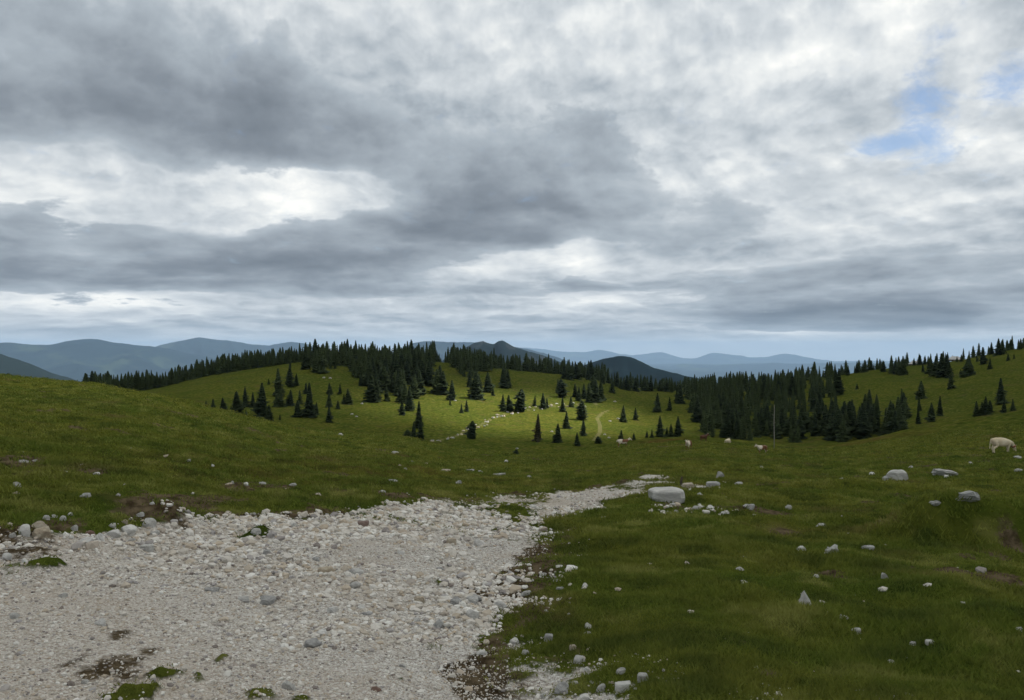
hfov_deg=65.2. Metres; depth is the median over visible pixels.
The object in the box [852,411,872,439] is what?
spruce tree
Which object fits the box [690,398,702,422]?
spruce tree
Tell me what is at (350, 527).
gravel
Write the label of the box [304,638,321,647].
stone
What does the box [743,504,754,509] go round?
stone
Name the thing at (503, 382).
spruce tree
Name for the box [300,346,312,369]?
spruce tree
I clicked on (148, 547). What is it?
stone
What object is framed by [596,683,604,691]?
stone
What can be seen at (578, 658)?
stone
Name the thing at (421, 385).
spruce tree
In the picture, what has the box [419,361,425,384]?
spruce tree
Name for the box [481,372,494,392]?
spruce tree
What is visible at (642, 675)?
stone
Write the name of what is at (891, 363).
spruce tree
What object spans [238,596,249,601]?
stone
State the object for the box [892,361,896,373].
spruce tree
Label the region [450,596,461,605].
stone
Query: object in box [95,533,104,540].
stone
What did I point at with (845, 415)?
spruce tree
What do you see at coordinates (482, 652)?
stone
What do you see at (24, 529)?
stone
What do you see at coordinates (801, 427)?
spruce tree
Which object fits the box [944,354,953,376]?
spruce tree
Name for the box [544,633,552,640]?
stone
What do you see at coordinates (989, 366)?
spruce tree
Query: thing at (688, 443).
cow
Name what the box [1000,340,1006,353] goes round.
spruce tree
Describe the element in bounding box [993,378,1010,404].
spruce tree
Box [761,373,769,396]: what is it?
spruce tree
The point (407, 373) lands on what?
spruce tree
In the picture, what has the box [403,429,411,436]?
spruce tree
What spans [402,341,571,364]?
mountain range
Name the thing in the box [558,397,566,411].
spruce tree
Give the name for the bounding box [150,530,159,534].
stone
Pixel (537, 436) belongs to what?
spruce tree
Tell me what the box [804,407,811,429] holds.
spruce tree
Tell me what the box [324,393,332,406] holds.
spruce tree
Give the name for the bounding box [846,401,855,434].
spruce tree
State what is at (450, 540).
stone
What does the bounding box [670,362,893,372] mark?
mountain range
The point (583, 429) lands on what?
spruce tree
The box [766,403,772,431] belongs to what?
spruce tree
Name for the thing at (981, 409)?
spruce tree
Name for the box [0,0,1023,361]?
sky
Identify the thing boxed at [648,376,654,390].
spruce tree
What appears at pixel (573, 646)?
stone
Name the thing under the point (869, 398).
spruce tree
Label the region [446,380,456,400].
spruce tree
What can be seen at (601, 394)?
spruce tree
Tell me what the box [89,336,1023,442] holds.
forest
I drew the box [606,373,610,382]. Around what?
spruce tree
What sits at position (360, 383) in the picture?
spruce tree
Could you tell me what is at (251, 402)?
spruce tree
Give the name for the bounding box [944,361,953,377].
spruce tree
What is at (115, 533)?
stone
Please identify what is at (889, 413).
spruce tree
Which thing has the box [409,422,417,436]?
spruce tree
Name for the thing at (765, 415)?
spruce tree
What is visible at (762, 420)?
spruce tree
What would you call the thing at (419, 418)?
spruce tree
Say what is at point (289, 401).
spruce tree
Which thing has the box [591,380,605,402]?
spruce tree
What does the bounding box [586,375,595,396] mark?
spruce tree
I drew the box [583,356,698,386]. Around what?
hill
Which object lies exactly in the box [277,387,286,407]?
spruce tree
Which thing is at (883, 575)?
stone
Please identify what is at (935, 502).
boulder
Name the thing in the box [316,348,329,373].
spruce tree
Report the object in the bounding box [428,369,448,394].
spruce tree
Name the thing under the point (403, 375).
spruce tree
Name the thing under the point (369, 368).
spruce tree
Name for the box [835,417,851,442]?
spruce tree
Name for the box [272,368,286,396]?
spruce tree
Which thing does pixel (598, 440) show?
spruce bush
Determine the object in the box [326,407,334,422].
spruce tree
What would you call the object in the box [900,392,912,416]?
spruce tree
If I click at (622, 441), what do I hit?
cow
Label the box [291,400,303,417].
spruce tree
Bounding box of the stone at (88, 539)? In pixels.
[79,537,92,542]
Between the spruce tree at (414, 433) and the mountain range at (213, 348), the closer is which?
the spruce tree at (414, 433)
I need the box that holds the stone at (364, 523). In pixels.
[357,520,368,526]
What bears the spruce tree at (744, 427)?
on the ground at (508, 434)
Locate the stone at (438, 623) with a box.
[433,619,443,627]
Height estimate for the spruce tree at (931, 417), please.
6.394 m
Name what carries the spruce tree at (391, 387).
on the ground at (508, 434)
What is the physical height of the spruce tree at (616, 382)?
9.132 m
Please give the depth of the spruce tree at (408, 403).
286.07 m
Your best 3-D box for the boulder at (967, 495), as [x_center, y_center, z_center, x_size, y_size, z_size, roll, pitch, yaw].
[7.571,2.433,13.313,0.428,0.225,0.307,0,0,14]
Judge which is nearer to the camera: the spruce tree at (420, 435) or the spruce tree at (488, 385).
the spruce tree at (420, 435)
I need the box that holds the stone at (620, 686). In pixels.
[615,680,631,693]
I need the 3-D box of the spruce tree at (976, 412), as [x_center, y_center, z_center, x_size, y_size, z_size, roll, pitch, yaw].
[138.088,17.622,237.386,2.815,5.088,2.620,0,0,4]
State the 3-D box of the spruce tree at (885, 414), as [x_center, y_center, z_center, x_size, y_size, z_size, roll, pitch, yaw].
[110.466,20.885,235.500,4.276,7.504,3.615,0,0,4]
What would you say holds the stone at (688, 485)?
on the ground at (508, 434)
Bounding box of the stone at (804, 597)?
[798,591,810,604]
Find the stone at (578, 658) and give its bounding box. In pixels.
[573,655,584,663]
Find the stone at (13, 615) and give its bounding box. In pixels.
[9,612,19,618]
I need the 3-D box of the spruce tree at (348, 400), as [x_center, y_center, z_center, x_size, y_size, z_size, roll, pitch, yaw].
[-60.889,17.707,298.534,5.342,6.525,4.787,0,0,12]
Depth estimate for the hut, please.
502.68 m
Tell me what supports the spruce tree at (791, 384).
on the ground at (508, 434)
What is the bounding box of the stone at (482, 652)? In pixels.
[476,650,487,654]
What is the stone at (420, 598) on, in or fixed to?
on the ground at (508, 434)
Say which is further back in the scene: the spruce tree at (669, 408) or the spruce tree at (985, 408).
the spruce tree at (669, 408)
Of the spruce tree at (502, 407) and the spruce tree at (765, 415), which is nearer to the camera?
the spruce tree at (765, 415)
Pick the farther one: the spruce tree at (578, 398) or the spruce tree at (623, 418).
the spruce tree at (578, 398)
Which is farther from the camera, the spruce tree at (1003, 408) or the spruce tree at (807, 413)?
the spruce tree at (807, 413)
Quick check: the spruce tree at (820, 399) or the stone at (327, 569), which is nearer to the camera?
the stone at (327, 569)
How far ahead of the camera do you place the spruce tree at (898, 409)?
230.82 m
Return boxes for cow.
[616,437,631,446]
[685,439,691,449]
[700,433,709,440]
[754,445,767,452]
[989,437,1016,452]
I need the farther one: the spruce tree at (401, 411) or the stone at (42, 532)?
the spruce tree at (401, 411)
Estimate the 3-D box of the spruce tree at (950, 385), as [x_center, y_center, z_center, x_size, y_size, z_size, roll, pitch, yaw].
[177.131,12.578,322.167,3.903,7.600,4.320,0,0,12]
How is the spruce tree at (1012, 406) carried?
on the ground at (508, 434)
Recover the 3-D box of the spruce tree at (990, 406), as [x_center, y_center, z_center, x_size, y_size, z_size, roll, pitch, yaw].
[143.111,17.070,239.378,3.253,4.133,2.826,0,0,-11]
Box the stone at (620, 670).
[616,667,625,673]
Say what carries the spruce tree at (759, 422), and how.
on the ground at (508, 434)
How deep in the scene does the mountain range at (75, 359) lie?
10016.93 m
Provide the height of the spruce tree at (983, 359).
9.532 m
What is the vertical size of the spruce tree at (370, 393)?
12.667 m
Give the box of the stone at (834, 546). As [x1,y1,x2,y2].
[825,544,837,552]
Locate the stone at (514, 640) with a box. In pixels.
[510,637,518,643]
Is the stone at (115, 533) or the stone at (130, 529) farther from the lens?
the stone at (130, 529)
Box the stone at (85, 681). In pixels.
[81,679,88,683]
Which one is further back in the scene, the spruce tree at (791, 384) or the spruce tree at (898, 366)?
the spruce tree at (898, 366)
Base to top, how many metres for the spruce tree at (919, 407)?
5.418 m
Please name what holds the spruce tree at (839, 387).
on the ground at (508, 434)
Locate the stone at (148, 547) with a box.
[139,544,153,551]
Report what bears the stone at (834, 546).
on the ground at (508, 434)
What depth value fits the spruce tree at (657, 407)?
339.82 m
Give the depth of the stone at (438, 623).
7.05 m
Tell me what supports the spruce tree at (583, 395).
on the ground at (508, 434)
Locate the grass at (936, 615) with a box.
[0,373,1023,699]
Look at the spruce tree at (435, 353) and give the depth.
499.27 m
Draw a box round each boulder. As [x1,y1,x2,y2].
[648,487,684,502]
[716,471,723,477]
[886,469,907,480]
[929,500,940,505]
[931,469,957,475]
[955,490,979,501]
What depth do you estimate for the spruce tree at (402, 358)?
381.41 m
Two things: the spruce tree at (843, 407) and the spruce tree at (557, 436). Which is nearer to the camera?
the spruce tree at (557, 436)
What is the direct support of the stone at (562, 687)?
on the ground at (508, 434)
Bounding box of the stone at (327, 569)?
[318,566,333,572]
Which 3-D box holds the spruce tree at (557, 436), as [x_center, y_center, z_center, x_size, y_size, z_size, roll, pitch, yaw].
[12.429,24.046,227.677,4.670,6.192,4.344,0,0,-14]
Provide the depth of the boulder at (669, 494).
19.28 m
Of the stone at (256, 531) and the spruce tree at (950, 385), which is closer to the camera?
the stone at (256, 531)
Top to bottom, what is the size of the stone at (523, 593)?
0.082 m
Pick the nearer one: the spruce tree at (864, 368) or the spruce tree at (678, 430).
the spruce tree at (678, 430)
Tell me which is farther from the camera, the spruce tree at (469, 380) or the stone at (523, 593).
the spruce tree at (469, 380)
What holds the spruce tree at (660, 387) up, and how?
on the ground at (508, 434)
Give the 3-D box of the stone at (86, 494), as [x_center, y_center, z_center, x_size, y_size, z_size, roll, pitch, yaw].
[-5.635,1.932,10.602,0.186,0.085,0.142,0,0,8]
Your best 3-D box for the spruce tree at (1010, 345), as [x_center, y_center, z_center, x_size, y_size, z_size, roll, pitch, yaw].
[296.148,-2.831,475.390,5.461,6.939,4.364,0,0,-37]
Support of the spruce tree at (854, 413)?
on the ground at (508, 434)
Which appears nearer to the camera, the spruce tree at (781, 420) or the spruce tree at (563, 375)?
the spruce tree at (781, 420)
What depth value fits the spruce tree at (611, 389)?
391.39 m
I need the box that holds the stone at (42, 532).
[32,526,50,538]
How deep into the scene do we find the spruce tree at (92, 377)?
359.60 m
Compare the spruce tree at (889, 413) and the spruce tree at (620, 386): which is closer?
the spruce tree at (889, 413)
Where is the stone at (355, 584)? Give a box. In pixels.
[350,581,360,588]
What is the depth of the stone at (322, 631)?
6.26 m
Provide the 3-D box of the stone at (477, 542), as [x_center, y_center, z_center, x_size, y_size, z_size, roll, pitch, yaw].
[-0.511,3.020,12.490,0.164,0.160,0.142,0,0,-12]
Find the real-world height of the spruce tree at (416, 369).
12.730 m
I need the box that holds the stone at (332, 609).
[327,606,337,612]
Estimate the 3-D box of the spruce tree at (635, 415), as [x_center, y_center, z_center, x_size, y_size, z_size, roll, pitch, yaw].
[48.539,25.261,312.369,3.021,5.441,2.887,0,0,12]
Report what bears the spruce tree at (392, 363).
on the ground at (508, 434)
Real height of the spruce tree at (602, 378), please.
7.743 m
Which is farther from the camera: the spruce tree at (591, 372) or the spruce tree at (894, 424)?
the spruce tree at (591, 372)
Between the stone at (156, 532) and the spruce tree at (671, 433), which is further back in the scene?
the spruce tree at (671, 433)
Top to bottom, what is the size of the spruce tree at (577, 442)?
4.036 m
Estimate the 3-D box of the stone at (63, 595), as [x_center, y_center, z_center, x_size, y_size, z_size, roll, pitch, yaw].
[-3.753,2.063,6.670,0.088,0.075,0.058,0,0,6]
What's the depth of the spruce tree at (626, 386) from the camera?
426.02 m
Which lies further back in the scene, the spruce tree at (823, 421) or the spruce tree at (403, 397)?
the spruce tree at (403, 397)
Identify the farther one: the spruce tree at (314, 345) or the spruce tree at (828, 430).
the spruce tree at (314, 345)
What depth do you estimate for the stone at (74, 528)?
9.14 m
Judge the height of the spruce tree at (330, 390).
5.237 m
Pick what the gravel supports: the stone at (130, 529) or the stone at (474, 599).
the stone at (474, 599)
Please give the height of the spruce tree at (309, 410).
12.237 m
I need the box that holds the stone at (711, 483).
[706,481,719,487]
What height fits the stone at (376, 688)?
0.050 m
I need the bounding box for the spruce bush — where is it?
[594,436,601,443]
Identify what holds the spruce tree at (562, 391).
on the ground at (508, 434)
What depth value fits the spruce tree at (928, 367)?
402.50 m
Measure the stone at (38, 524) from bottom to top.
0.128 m
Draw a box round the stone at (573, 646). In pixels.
[569,644,575,649]
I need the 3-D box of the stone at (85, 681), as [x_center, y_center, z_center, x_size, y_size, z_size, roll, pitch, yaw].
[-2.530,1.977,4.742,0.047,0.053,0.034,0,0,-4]
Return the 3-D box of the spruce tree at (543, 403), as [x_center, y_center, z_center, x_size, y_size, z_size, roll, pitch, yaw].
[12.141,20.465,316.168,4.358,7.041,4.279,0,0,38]
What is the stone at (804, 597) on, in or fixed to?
on the ground at (508, 434)
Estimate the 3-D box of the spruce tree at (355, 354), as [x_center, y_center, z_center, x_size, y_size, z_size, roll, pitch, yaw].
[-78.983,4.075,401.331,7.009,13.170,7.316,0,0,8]
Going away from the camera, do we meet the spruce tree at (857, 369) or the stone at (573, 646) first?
the stone at (573, 646)
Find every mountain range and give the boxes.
[0,339,215,380]
[156,337,308,358]
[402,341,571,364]
[525,347,844,363]
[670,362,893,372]
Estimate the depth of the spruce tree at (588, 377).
448.94 m
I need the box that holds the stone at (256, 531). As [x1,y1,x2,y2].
[251,528,260,534]
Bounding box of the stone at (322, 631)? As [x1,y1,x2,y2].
[316,628,326,634]
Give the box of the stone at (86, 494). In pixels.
[80,493,90,497]
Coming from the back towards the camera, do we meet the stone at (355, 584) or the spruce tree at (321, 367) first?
the spruce tree at (321, 367)
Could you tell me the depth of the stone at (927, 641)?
6.46 m
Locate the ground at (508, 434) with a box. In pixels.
[0,348,1023,699]
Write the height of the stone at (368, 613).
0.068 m
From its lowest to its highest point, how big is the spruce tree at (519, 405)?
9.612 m
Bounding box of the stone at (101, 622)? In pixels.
[95,618,105,625]
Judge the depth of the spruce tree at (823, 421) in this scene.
251.21 m
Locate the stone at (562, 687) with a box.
[554,681,568,693]
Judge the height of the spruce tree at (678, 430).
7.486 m
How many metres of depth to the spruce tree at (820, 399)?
322.41 m
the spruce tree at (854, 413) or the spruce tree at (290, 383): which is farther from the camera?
the spruce tree at (290, 383)
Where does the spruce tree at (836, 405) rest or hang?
on the ground at (508, 434)
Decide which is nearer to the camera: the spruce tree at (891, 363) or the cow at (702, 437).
the cow at (702, 437)
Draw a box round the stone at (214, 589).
[204,587,219,591]
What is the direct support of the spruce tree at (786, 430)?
on the ground at (508, 434)
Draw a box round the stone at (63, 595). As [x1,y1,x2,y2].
[58,593,67,597]
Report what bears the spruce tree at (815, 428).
on the ground at (508, 434)
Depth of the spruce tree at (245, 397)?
272.15 m
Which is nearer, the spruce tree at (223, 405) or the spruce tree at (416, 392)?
the spruce tree at (223, 405)
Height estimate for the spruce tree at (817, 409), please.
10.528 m
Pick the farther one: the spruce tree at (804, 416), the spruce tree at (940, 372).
the spruce tree at (940, 372)
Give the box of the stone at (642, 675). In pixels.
[637,672,647,682]
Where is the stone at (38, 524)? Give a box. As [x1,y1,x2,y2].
[32,521,46,527]
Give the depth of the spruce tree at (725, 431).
247.12 m
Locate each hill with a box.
[0,354,80,381]
[442,340,560,365]
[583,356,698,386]
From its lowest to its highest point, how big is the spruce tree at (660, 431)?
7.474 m
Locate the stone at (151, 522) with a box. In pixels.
[142,518,156,527]
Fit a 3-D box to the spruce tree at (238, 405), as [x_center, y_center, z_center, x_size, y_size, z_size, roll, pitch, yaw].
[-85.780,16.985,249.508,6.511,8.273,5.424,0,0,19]
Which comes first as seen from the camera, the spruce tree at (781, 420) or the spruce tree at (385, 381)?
the spruce tree at (781, 420)
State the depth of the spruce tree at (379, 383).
331.10 m
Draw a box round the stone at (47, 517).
[42,515,49,519]
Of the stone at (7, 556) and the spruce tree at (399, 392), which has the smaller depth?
the stone at (7, 556)
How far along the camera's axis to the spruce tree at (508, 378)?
381.71 m
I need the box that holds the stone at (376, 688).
[371,686,381,691]
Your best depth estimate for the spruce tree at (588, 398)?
347.75 m
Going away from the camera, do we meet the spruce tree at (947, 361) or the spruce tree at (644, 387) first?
the spruce tree at (947, 361)
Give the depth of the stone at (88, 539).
8.67 m
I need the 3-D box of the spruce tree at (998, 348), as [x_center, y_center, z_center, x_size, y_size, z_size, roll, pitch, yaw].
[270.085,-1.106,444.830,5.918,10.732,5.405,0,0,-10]
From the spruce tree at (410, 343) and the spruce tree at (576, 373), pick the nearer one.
the spruce tree at (576, 373)
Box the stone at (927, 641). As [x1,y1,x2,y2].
[925,639,933,644]
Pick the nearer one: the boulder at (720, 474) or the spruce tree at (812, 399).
the boulder at (720, 474)
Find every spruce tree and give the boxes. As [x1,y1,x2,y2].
[82,373,90,381]
[88,371,94,381]
[219,398,227,409]
[230,391,245,414]
[242,387,249,406]
[248,392,254,407]
[250,383,269,416]
[264,405,273,420]
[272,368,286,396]
[272,395,278,406]
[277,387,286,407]
[284,361,295,387]
[285,390,294,405]
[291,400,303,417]
[293,373,298,385]
[297,390,302,404]
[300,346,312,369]
[301,383,319,417]
[302,383,306,394]
[310,339,318,359]
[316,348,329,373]
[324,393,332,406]
[325,383,332,394]
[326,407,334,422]
[343,389,353,404]
[348,345,357,368]
[358,374,363,385]
[362,358,373,384]
[362,374,380,402]
[363,372,368,385]
[374,370,383,393]
[374,376,382,400]
[380,366,390,390]
[383,386,390,401]
[389,355,394,372]
[389,378,393,392]
[392,370,404,395]
[394,386,401,401]
[397,401,405,415]
[399,350,405,367]
[399,384,407,402]
[402,371,407,392]
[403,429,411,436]
[404,361,411,384]
[404,386,415,410]
[409,340,412,353]
[409,362,418,386]
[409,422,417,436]
[410,377,421,398]
[412,351,418,369]
[414,401,423,427]
[416,422,424,439]
[417,371,426,394]
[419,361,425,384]
[423,361,434,386]
[426,352,434,374]
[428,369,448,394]
[432,365,441,387]
[433,341,438,361]
[439,371,448,394]
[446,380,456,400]
[463,421,477,438]
[464,400,469,411]
[466,370,472,386]
[467,370,486,399]
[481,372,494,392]
[497,395,506,411]
[499,368,509,388]
[504,363,511,384]
[505,370,512,387]
[505,395,513,411]
[510,389,526,411]
[531,414,542,442]
[537,393,546,408]
[552,424,562,442]
[556,379,570,396]
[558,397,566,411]
[560,366,566,378]
[561,411,572,428]
[565,363,574,380]
[568,397,574,407]
[571,384,577,396]
[572,364,581,379]
[574,401,588,419]
[574,433,580,445]
[575,388,581,400]
[579,419,586,435]
[581,384,586,398]
[585,360,595,378]
[585,367,591,379]
[585,383,594,402]
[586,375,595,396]
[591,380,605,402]
[598,382,606,399]
[600,372,605,383]
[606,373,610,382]
[608,378,615,393]
[614,373,619,386]
[618,378,624,389]
[619,405,627,422]
[622,376,631,390]
[632,377,640,391]
[633,408,639,420]
[641,377,648,390]
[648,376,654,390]
[652,393,661,411]
[654,416,665,436]
[657,380,663,390]
[663,382,669,391]
[665,397,672,410]
[667,425,673,436]
[673,416,683,436]
[674,386,686,403]
[687,402,693,412]
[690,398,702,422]
[719,414,733,437]
[729,417,744,439]
[740,416,747,438]
[744,374,756,395]
[752,408,765,434]
[752,412,762,434]
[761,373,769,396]
[763,408,771,433]
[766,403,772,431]
[768,412,782,438]
[770,404,776,420]
[774,375,781,396]
[779,411,785,431]
[780,374,783,387]
[782,411,795,436]
[787,374,796,396]
[793,415,807,439]
[796,405,810,432]
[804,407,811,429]
[808,387,819,411]
[809,400,822,426]
[810,413,821,436]
[818,388,824,407]
[818,405,827,431]
[821,409,831,435]
[822,409,835,440]
[824,404,842,434]
[825,408,852,440]
[832,370,836,385]
[834,368,845,394]
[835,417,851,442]
[840,401,846,416]
[843,409,855,436]
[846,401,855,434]
[852,406,856,426]
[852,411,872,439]
[853,403,873,434]
[854,362,859,372]
[859,360,868,372]
[864,390,872,410]
[866,408,872,427]
[870,404,879,424]
[870,404,882,432]
[876,402,904,435]
[879,361,887,371]
[881,408,886,428]
[887,410,901,433]
[888,355,893,373]
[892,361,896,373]
[894,356,900,374]
[895,397,908,429]
[898,356,907,375]
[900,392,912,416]
[901,407,908,424]
[914,381,927,399]
[915,409,920,423]
[916,355,921,364]
[917,397,922,410]
[921,356,926,364]
[923,358,933,373]
[923,403,935,421]
[928,356,937,376]
[931,353,946,377]
[935,396,943,415]
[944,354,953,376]
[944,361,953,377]
[947,372,955,388]
[959,355,975,377]
[971,401,981,416]
[978,347,988,364]
[978,402,984,414]
[979,396,991,414]
[987,359,992,369]
[988,342,994,354]
[988,400,994,412]
[992,338,1003,355]
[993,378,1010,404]
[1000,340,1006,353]
[1000,401,1006,412]
[1007,339,1014,350]
[1009,399,1016,410]
[1017,339,1023,349]
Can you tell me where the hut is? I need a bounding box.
[949,356,959,360]
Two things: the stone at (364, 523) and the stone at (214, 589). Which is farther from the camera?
the stone at (364, 523)
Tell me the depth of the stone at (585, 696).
5.21 m
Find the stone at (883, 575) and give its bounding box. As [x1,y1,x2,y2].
[881,573,887,578]
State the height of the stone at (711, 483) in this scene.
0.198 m
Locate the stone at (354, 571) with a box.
[348,568,363,574]
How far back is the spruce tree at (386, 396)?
314.55 m
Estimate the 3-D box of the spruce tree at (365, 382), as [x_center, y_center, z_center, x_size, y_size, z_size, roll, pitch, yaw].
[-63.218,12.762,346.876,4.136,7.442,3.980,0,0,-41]
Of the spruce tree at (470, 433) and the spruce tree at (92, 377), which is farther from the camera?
the spruce tree at (92, 377)
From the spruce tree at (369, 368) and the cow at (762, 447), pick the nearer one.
the cow at (762, 447)
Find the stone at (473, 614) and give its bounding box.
[466,609,478,619]
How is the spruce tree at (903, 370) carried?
on the ground at (508, 434)
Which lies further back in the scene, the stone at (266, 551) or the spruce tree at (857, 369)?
the spruce tree at (857, 369)
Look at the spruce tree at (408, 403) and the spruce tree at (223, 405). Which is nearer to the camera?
the spruce tree at (223, 405)
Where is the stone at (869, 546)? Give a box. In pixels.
[861,545,874,549]
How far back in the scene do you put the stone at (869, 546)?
12.04 m
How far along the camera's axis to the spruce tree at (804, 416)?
255.62 m
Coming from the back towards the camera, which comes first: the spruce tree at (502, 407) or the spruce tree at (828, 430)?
the spruce tree at (502, 407)
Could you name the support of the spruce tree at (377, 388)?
on the ground at (508, 434)
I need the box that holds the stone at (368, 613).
[360,611,372,615]
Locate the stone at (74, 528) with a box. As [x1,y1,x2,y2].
[71,525,77,530]
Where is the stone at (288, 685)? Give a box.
[281,681,295,690]
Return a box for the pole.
[772,405,774,447]
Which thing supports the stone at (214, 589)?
on the ground at (508, 434)
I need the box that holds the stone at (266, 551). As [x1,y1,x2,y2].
[263,549,269,554]
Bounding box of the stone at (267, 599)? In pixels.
[260,595,275,604]
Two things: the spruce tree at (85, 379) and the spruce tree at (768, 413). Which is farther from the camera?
the spruce tree at (85, 379)
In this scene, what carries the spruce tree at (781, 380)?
on the ground at (508, 434)
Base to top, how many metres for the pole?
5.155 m
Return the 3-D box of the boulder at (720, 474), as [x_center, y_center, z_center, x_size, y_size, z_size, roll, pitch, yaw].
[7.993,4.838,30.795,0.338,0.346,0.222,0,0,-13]
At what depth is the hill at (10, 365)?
3539.78 m
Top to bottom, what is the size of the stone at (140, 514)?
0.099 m
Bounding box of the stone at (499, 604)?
[494,601,508,608]
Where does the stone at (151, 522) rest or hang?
on the ground at (508, 434)
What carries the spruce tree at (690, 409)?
on the ground at (508, 434)
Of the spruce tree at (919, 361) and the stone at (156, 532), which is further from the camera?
the spruce tree at (919, 361)
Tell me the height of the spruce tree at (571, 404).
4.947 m
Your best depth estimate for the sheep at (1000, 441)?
56.50 m
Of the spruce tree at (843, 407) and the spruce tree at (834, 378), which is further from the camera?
the spruce tree at (834, 378)
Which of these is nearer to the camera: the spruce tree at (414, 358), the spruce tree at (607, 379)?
the spruce tree at (414, 358)
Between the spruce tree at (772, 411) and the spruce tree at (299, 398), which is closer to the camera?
the spruce tree at (772, 411)
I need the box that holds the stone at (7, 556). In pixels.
[1,552,11,559]
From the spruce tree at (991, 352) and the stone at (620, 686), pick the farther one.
the spruce tree at (991, 352)
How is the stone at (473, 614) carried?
on the ground at (508, 434)
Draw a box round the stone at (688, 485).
[682,482,693,488]
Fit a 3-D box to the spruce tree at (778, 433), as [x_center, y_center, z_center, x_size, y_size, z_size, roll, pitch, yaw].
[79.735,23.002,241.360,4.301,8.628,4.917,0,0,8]
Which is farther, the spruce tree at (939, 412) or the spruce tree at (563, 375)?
the spruce tree at (563, 375)
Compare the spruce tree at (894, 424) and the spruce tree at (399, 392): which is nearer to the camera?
the spruce tree at (894, 424)
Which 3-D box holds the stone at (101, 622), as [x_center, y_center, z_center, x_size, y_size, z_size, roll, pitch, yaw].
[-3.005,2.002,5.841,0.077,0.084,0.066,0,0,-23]
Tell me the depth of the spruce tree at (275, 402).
276.04 m
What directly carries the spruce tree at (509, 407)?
on the ground at (508, 434)
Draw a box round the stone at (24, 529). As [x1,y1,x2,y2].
[19,524,30,536]
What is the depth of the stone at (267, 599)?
7.28 m
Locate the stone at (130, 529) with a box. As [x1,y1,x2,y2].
[121,524,136,535]
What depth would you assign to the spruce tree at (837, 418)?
227.58 m
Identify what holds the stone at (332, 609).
on the ground at (508, 434)
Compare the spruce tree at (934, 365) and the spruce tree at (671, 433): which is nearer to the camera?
the spruce tree at (671, 433)
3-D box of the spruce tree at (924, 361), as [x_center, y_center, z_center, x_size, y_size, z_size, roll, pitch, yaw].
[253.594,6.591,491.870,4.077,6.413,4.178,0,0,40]
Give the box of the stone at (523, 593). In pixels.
[520,590,530,596]
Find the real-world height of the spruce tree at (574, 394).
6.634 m
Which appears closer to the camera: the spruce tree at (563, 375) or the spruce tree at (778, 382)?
the spruce tree at (778, 382)
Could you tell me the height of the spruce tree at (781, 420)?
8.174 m
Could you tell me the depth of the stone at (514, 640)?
6.75 m
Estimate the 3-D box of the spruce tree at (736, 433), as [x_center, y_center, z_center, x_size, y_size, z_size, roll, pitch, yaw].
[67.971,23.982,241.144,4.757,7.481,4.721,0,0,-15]
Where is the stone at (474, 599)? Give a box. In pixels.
[466,595,478,603]
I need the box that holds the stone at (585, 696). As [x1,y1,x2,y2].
[579,693,589,699]
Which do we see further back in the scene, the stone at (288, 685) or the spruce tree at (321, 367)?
the spruce tree at (321, 367)
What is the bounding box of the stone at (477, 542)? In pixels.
[474,539,484,545]
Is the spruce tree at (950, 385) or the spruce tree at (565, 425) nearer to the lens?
the spruce tree at (565, 425)
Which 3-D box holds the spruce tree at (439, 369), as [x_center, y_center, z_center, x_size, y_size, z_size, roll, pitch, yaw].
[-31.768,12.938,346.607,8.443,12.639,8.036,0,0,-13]
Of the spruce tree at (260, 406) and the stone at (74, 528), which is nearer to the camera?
the stone at (74, 528)
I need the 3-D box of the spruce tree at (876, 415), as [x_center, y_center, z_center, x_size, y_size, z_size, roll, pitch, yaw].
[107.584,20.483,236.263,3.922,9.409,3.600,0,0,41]
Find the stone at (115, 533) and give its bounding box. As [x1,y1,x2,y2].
[105,529,120,537]
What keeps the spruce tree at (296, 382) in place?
on the ground at (508, 434)
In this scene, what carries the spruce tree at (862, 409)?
on the ground at (508, 434)
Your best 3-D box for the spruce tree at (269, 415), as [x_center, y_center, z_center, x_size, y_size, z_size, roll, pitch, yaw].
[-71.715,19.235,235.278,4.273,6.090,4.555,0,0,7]
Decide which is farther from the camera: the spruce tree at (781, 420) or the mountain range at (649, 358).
the mountain range at (649, 358)
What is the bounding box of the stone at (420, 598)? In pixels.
[414,596,424,602]
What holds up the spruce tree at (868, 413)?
on the ground at (508, 434)
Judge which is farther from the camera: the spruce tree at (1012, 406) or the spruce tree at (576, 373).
the spruce tree at (576, 373)
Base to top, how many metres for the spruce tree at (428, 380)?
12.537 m
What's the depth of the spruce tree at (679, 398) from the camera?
377.71 m
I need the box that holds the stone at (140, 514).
[136,512,143,516]
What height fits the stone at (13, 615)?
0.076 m
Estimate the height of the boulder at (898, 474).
0.705 m
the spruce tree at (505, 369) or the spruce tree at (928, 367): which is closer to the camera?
the spruce tree at (505, 369)
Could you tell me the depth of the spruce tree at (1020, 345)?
464.68 m
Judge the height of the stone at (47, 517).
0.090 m
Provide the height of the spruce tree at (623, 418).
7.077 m
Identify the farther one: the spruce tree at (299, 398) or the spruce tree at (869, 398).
the spruce tree at (299, 398)
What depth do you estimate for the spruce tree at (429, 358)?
396.42 m
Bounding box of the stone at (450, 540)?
[446,537,455,544]
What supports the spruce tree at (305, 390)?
on the ground at (508, 434)
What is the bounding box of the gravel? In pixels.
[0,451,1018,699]
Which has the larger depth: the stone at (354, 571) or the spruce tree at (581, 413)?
the spruce tree at (581, 413)
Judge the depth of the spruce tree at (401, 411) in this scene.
273.45 m
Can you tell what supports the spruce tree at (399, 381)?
on the ground at (508, 434)

